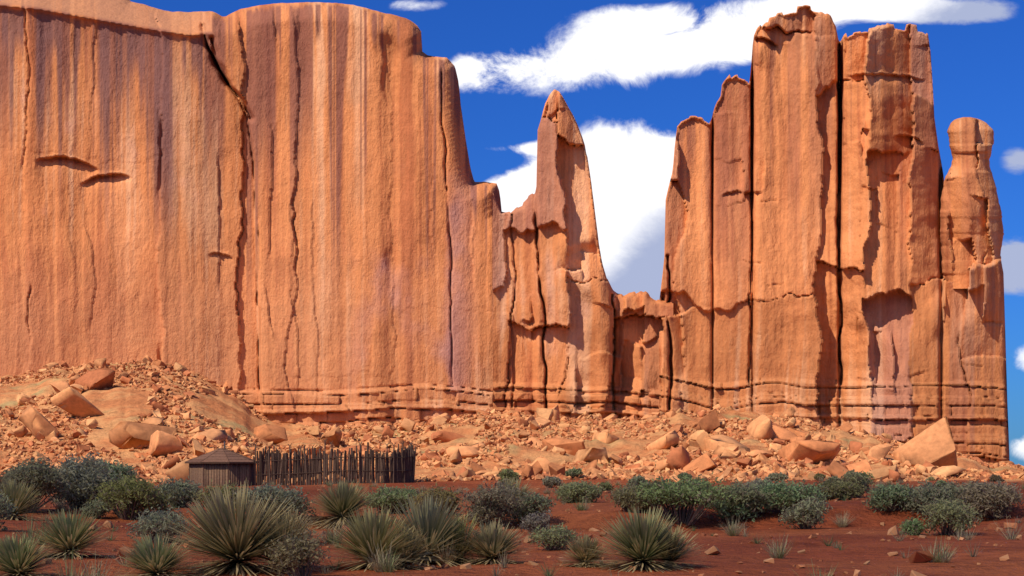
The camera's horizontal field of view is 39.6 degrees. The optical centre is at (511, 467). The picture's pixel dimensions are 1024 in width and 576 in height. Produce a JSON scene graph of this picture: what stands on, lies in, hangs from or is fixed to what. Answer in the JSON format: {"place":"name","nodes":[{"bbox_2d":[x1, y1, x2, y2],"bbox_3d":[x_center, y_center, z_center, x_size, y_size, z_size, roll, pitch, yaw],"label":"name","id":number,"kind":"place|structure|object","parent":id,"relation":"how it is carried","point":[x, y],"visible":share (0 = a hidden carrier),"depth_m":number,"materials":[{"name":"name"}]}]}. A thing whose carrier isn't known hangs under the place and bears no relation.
{"place":"outdoors","nodes":[
{"label":"outdoors","id":0,"kind":"place"},
{"bbox_2d":[0,362,1023,575],"bbox_3d":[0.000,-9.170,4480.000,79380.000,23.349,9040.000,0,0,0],"label":"ground","id":1,"kind":"structure","parent":0,"point":[115,405],"depth_m":50.81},
{"bbox_2d":[185,441,256,486],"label":"hut","id":2,"kind":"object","parent":1,"relation":"on","point":[220,466],"visible":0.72,"depth_m":135.72,"materials":[{"name":"brown wood"}]},
{"bbox_2d":[0,0,530,427],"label":"mesa","id":3,"kind":"structure","parent":1,"relation":"on","point":[279,212],"depth_m":288.17,"materials":[{"name":"stone"}]},
{"bbox_2d":[253,439,415,485],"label":"corral fence","id":4,"kind":"object","parent":1,"relation":"on","point":[400,467],"visible":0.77,"depth_m":136.81,"materials":[{"name":"brown wood"}]},
{"bbox_2d":[0,476,709,575],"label":"yucca plants","id":5,"kind":"object","parent":1,"relation":"on","point":[645,542],"visible":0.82,"depth_m":25.93,"materials":[{"name":"green plant"}]},
{"bbox_2d":[0,355,1023,482],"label":"talus blocks","id":6,"kind":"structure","parent":1,"relation":"on","point":[931,449],"depth_m":193.20,"materials":[{"name":"stone"}]},
{"bbox_2d":[0,359,1023,575],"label":"talus rubble","id":7,"kind":"object","parent":1,"relation":"on","point":[618,470],"visible":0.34,"depth_m":196.43,"materials":[{"name":"stone"}]},
{"bbox_2d":[4,476,1023,575],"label":"grass tufts","id":8,"kind":"object","parent":1,"relation":"on","point":[382,566],"visible":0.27,"depth_m":31.28,"materials":[{"name":"green plant"}]},
{"bbox_2d":[493,89,672,419],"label":"spire and fins","id":9,"kind":"structure","parent":1,"relation":"on","point":[592,346],"depth_m":284.83,"materials":[{"name":"orange stone"}]},
{"bbox_2d":[659,5,1009,464],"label":"butte","id":10,"kind":"object","parent":1,"relation":"on","point":[803,276],"visible":0.85,"depth_m":280.80,"materials":[{"name":"stone"}]},
{"bbox_2d":[940,117,1003,288],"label":"pinnacle","id":11,"kind":"object","parent":10,"relation":"on","point":[971,228],"visible":0.91,"depth_m":280.06,"materials":[{"name":"stone"}]},
{"bbox_2d":[130,0,1023,465],"label":"sky","id":12,"kind":"structure","parent":0,"point":[628,73],"materials":[{"name":"blue"}]}
]}

